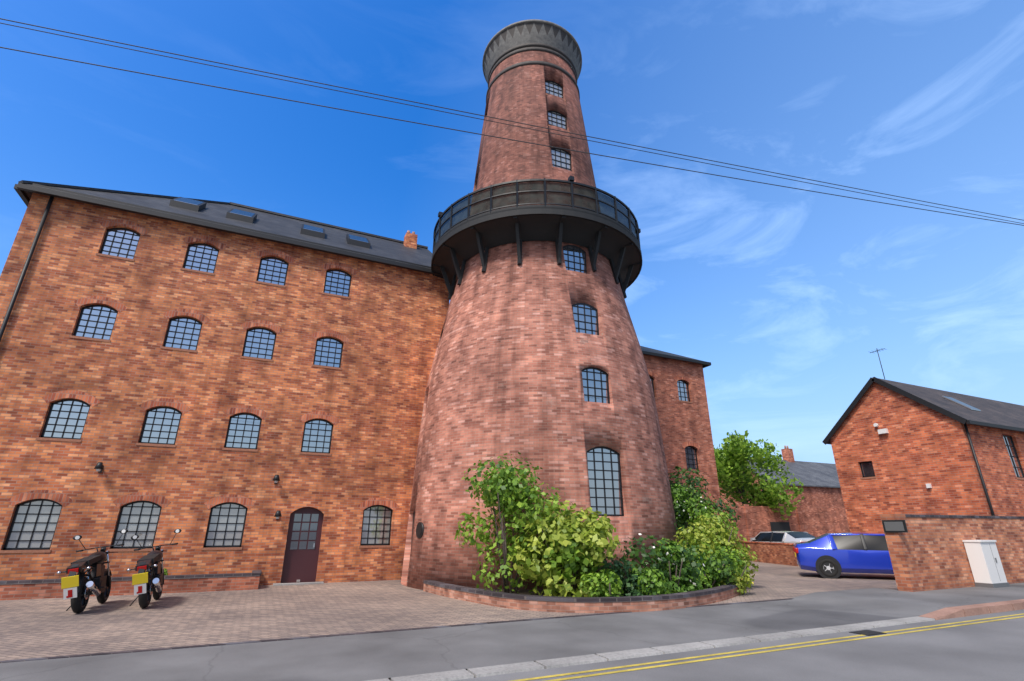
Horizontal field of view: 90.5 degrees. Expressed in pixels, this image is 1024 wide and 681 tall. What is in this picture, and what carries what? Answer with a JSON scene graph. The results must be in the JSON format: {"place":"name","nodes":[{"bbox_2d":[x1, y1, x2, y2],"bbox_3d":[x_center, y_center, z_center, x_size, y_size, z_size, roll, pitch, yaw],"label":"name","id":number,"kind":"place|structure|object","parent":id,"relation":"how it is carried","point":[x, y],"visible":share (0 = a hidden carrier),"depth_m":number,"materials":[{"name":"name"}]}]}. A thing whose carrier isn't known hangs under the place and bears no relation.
{"place":"outdoors","nodes":[
{"label":"outdoors","id":0,"kind":"place"},
{"bbox_2d":[0,570,260,599],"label":"low brick wall","id":1,"kind":"structure","parent":0,"point":[28,589],"depth_m":13.09,"materials":[{"name":"brown brick"}]},
{"bbox_2d":[18,180,427,248],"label":"roof ridge","id":2,"kind":"structure","parent":0,"point":[209,201],"depth_m":22.31,"materials":[{"name":"grey tile"}]},
{"bbox_2d":[0,193,448,584],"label":"brick building facade","id":3,"kind":"structure","parent":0,"point":[387,321],"depth_m":15.83,"materials":[{"name":"red brick"}]},
{"bbox_2d":[94,462,281,519],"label":"wall lamps","id":4,"kind":"object","parent":3,"relation":"attached to","point":[100,465],"visible":1,"depth_m":15.35,"materials":[{"name":"black metal"}]},
{"bbox_2d":[0,183,442,340],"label":"gutter","id":5,"kind":"object","parent":3,"relation":"attached to","point":[20,189],"visible":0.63,"depth_m":16.66,"materials":[{"name":"black metal"}]},
{"bbox_2d":[22,183,431,268],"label":"roof","id":6,"kind":"structure","parent":3,"relation":"on","point":[276,224],"depth_m":20.07,"materials":[{"name":"grey tile"}]},
{"bbox_2d":[169,197,370,248],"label":"skylights","id":7,"kind":"object","parent":6,"relation":"in","point":[232,213],"visible":0.95,"depth_m":19.71,"materials":[{"name":"blue glass"}]},
{"bbox_2d":[404,230,417,248],"bbox_3d":[-5.018,-4.527,24.944,0.550,1.900,0.500,9,-22,-23],"label":"mill chimney","id":8,"kind":"object","parent":6,"relation":"on","point":[410,240],"visible":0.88,"depth_m":24.85,"materials":[{"name":"brick"}]},
{"bbox_2d":[280,507,323,582],"bbox_3d":[-6.501,6.335,15.800,1.000,2.200,0.100,9,-22,-23],"label":"door","id":9,"kind":"structure","parent":3,"relation":"in","point":[301,556],"depth_m":15.77,"materials":[{"name":"brown wood"}]},
{"bbox_2d":[0,93,1023,552],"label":"window arches","id":10,"kind":"structure","parent":3,"relation":"attached to","point":[132,497],"depth_m":15.91,"materials":[{"name":"red brick"}]},
{"bbox_2d":[3,80,1023,549],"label":"window frames","id":11,"kind":"structure","parent":3,"relation":"attached to","point":[325,430],"depth_m":15.89,"materials":[{"name":"black metal"}]},
{"bbox_2d":[7,82,1023,547],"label":"window glass","id":12,"kind":"object","parent":11,"relation":"in","point":[597,498],"visible":0.53,"depth_m":15.38,"materials":[{"name":"blue glass"}]},
{"bbox_2d":[411,511,414,542],"bbox_3d":[-2.966,6.245,15.513,0.060,2.150,0.950,8,-22,-20],"label":"drainpipe","id":13,"kind":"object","parent":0,"point":[413,524],"depth_m":16.01,"materials":[{"name":"black metal"}]},
{"bbox_2d":[0,561,897,660],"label":"forecourt paving","id":14,"kind":"structure","parent":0,"point":[41,628],"depth_m":9.95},
{"bbox_2d":[57,529,127,612],"bbox_3d":[-8.924,4.812,10.645,0.975,1.618,2.555,9,-22,-23],"label":"motorcycle","id":15,"kind":"object","parent":14,"relation":"on","point":[96,581],"visible":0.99,"depth_m":10.20,"materials":[{"name":"black metal"}]},
{"bbox_2d":[127,529,181,607],"bbox_3d":[-8.118,5.038,11.255,0.976,1.618,2.554,9,-22,-23],"label":"motorcycle","id":16,"kind":"object","parent":14,"relation":"on","point":[148,578],"visible":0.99,"depth_m":10.72,"materials":[{"name":"black metal"}]},
{"bbox_2d":[273,582,323,585],"bbox_3d":[-6.365,7.271,15.145,1.400,0.070,0.300,9,-22,-23],"label":"doorstep","id":17,"kind":"object","parent":14,"relation":"on","point":[280,584],"visible":0.64,"depth_m":15.01,"materials":[{"name":"grey stone"}]},
{"bbox_2d":[0,598,792,662],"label":"paving edge","id":18,"kind":"object","parent":14,"relation":"on","point":[95,654],"depth_m":7.78,"materials":[{"name":"grey concrete"}]},
{"bbox_2d":[454,452,567,593],"bbox_3d":[0.011,4.452,12.254,3.033,3.378,2.368,-6,-21,15],"label":"tall shrub","id":19,"kind":"object","parent":14,"relation":"on","point":[513,499],"visible":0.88,"depth_m":12.08,"materials":[{"name":"green plant"}]},
{"bbox_2d":[401,50,678,589],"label":"tower wall","id":20,"kind":"structure","parent":14,"relation":"on","point":[516,353],"depth_m":15.32,"materials":[{"name":"red brick"}]},
{"bbox_2d":[482,19,581,100],"bbox_3d":[0.959,-12.201,23.943,4.740,2.700,4.740,9,-22,-23],"label":"tower cap","id":21,"kind":"object","parent":20,"relation":"on","point":[504,43],"visible":0.46,"depth_m":22.26,"materials":[{"name":"grey metal"}]},
{"bbox_2d":[431,205,641,299],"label":"balcony","id":22,"kind":"structure","parent":20,"relation":"attached to","point":[614,242],"depth_m":17.40,"materials":[{"name":"black metal"}]},
{"bbox_2d":[432,175,640,253],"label":"balcony railing panels","id":23,"kind":"object","parent":22,"relation":"on","point":[571,180],"visible":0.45,"depth_m":17.34,"materials":[{"name":"black metal"}]},
{"bbox_2d":[435,182,636,243],"bbox_3d":[0.959,-3.502,20.725,8.170,0.870,8.170,9,-22,-23],"label":"balcony railing","id":24,"kind":"object","parent":23,"relation":"attached to","point":[536,197],"visible":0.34,"depth_m":17.19,"materials":[{"name":"black metal"}]},
{"bbox_2d":[508,497,620,596],"bbox_3d":[1.346,4.741,11.514,2.702,2.326,2.318,9,-22,-23],"label":"shrub","id":25,"kind":"object","parent":14,"relation":"on","point":[576,545],"visible":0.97,"depth_m":11.04,"materials":[{"name":"green plant"}]},
{"bbox_2d":[423,580,744,612],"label":"planter wall","id":26,"kind":"structure","parent":14,"relation":"on","point":[523,599],"depth_m":10.56,"materials":[{"name":"brick"}]},
{"bbox_2d":[579,569,623,596],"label":"shrub","id":27,"kind":"object","parent":14,"relation":"on","point":[604,586],"visible":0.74,"depth_m":10.62,"materials":[{"name":"green plant"}]},
{"bbox_2d":[596,555,671,596],"bbox_3d":[2.611,5.345,11.302,1.646,1.056,1.354,-1,-20,2],"label":"shrub","id":28,"kind":"object","parent":14,"relation":"on","point":[640,585],"visible":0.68,"depth_m":11.06,"materials":[{"name":"green plant"}]},
{"bbox_2d":[619,533,705,594],"bbox_3d":[3.508,5.348,11.931,2.150,1.544,1.471,9,-22,-23],"label":"shrub","id":29,"kind":"object","parent":14,"relation":"on","point":[671,565],"visible":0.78,"depth_m":11.80,"materials":[{"name":"green plant"}]},
{"bbox_2d":[643,354,724,547],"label":"wing wall","id":30,"kind":"structure","parent":14,"relation":"on","point":[680,423],"depth_m":25.55,"materials":[{"name":"brick"}]},
{"bbox_2d":[640,346,704,365],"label":"wing roof","id":31,"kind":"structure","parent":30,"relation":"on","point":[643,348],"depth_m":27.25,"materials":[{"name":"grey tile"}]},
{"bbox_2d":[642,351,710,367],"bbox_3d":[3.842,1.869,28.847,10.880,0.150,9.030,9,-22,-23],"label":"wing gutter","id":32,"kind":"object","parent":30,"relation":"attached to","point":[706,364],"visible":0.36,"depth_m":26.23,"materials":[{"name":"black metal"}]},
{"bbox_2d":[670,484,714,544],"bbox_3d":[5.191,6.179,16.314,2.561,2.995,2.239,9,-22,-23],"label":"climbing shrub","id":33,"kind":"object","parent":14,"relation":"on","point":[683,510],"visible":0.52,"depth_m":16.16,"materials":[{"name":"green plant"}]},
{"bbox_2d":[668,466,740,544],"bbox_3d":[6.677,6.805,19.224,3.320,3.823,3.000,9,-22,-23],"label":"shrub","id":34,"kind":"object","parent":14,"relation":"on","point":[729,510],"visible":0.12,"depth_m":18.72,"materials":[{"name":"green plant"}]},
{"bbox_2d":[676,540,743,589],"bbox_3d":[4.829,5.748,12.793,1.863,1.326,1.262,-10,-23,26],"label":"shrub","id":35,"kind":"object","parent":14,"relation":"on","point":[712,566],"visible":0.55,"depth_m":12.61,"materials":[{"name":"green plant"}]},
{"bbox_2d":[673,508,758,577],"bbox_3d":[5.579,5.945,14.566,2.866,2.211,2.385,9,-22,-23],"label":"round shrub","id":36,"kind":"object","parent":14,"relation":"on","point":[708,537],"visible":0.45,"depth_m":14.21,"materials":[{"name":"green plant"}]},
{"bbox_2d":[713,558,753,594],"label":"shrub","id":37,"kind":"object","parent":14,"relation":"on","point":[741,583],"visible":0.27,"depth_m":12.80,"materials":[{"name":"green plant"}]},
{"bbox_2d":[713,430,804,519],"bbox_3d":[16.219,10.794,36.071,7.056,8.022,6.720,9,-22,-23],"label":"birch tree","id":38,"kind":"object","parent":14,"relation":"on","point":[734,473],"visible":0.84,"depth_m":35.00,"materials":[{"name":"green plant"}]},
{"bbox_2d":[739,541,797,565],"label":"wall","id":39,"kind":"structure","parent":14,"relation":"on","point":[776,553],"depth_m":24.09,"materials":[{"name":"brick"}]},
{"bbox_2d":[749,531,815,542],"bbox_3d":[14.734,11.096,27.817,1.868,1.260,4.715,5,-21,-14],"label":"white car","id":40,"kind":"object","parent":14,"relation":"on","point":[785,536],"visible":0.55,"depth_m":26.81,"materials":[{"name":"white metal"}]},
{"bbox_2d":[793,532,893,573],"bbox_3d":[12.290,7.217,17.330,1.868,1.260,4.715,37,-41,-58],"label":"blue car","id":41,"kind":"object","parent":14,"relation":"on","point":[857,552],"visible":0.6,"depth_m":16.92,"materials":[{"name":"blue metal"}]},
{"bbox_2d":[794,553,841,578],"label":"blue car wheels","id":42,"kind":"object","parent":41,"relation":"attached to","point":[828,567],"visible":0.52,"depth_m":16.97,"materials":[{"name":"rubber"}]},
{"bbox_2d":[822,348,1023,515],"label":"house trim","id":43,"kind":"structure","parent":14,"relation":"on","point":[852,405],"depth_m":18.57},
{"bbox_2d":[880,514,1023,591],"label":"boundary wall","id":44,"kind":"structure","parent":14,"relation":"on","point":[927,552],"depth_m":13.69,"materials":[{"name":"brick"}]},
{"bbox_2d":[882,520,907,532],"bbox_3d":[9.875,4.795,13.106,0.045,0.300,0.550,9,-22,-23],"label":"house sign","id":45,"kind":"object","parent":44,"relation":"attached to","point":[894,526],"visible":1,"depth_m":13.08,"materials":[{"name":"grey metal"}]},
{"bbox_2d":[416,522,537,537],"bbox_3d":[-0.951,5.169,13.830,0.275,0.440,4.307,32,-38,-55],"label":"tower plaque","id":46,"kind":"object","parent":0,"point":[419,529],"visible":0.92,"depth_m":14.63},
{"bbox_2d":[0,583,1023,680],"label":"sidewalk","id":47,"kind":"structure","parent":0,"point":[368,656],"depth_m":7.38,"materials":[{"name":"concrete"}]},
{"bbox_2d":[962,540,1009,587],"bbox_3d":[12.995,6.099,13.922,0.820,1.170,0.420,9,-22,-23],"label":"utility cabinet","id":48,"kind":"object","parent":47,"relation":"on","point":[985,563],"visible":1,"depth_m":13.77,"materials":[{"name":"white paint"}]},
{"bbox_2d":[0,18,1023,225],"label":"overhead wires","id":49,"kind":"object","parent":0,"point":[471,117],"visible":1,"depth_m":7.46,"materials":[{"name":"grey"}]},
{"bbox_2d":[0,0,1023,463],"label":"sky","id":50,"kind":"structure","parent":0,"point":[788,295],"materials":[{"name":"blue"}]},
{"bbox_2d":[453,609,1023,680],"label":"road","id":51,"kind":"structure","parent":0,"point":[990,651],"depth_m":6.54,"materials":[{"name":"grey asphalt"}]},
{"bbox_2d":[511,613,1023,680],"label":"yellow road lines","id":52,"kind":"object","parent":51,"relation":"on","point":[753,652],"depth_m":6.88,"materials":[{"name":"paint"}]},
{"bbox_2d":[849,630,886,635],"bbox_3d":[5.777,4.747,8.245,0.460,0.016,0.320,9,-22,-23],"label":"drain grate","id":53,"kind":"object","parent":51,"relation":"on","point":[867,632],"visible":1,"depth_m":8.23,"materials":[{"name":"black metal"}]},
{"bbox_2d":[831,382,951,437],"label":"gable wall","id":54,"kind":"structure","parent":0,"point":[883,407],"depth_m":19.92,"materials":[{"name":"red brick"}]},
{"bbox_2d":[873,423,931,487],"bbox_3d":[14.611,4.266,19.080,0.140,2.537,1.370,9,-22,-23],"label":"security light","id":55,"kind":"object","parent":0,"point":[885,431],"visible":1,"depth_m":19.68,"materials":[{"name":"white plastic"}]},
{"bbox_2d":[830,419,1023,532],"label":"house wall","id":56,"kind":"structure","parent":0,"point":[909,463],"depth_m":18.41,"materials":[{"name":"red brick"}]},
{"bbox_2d":[827,377,1023,443],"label":"house roof","id":57,"kind":"structure","parent":56,"relation":"on","point":[972,408],"depth_m":20.35,"materials":[{"name":"grey tile"}]},
{"label":"ground","id":58,"kind":"structure","parent":0,"visible":0},
{"bbox_2d":[366,599,1023,680],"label":"kerb","id":59,"kind":"structure","parent":58,"relation":"on","point":[965,611],"depth_m":7.25,"materials":[{"name":"concrete"}]},
{"bbox_2d":[721,445,844,507],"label":"distant houses","id":60,"kind":"structure","parent":58,"relation":"on","point":[821,485],"depth_m":41.42,"materials":[{"name":"brick"}]},
{"bbox_2d":[722,504,849,548],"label":"wall","id":61,"kind":"structure","parent":58,"relation":"on","point":[753,521],"depth_m":34.92,"materials":[{"name":"brick"}]}
]}

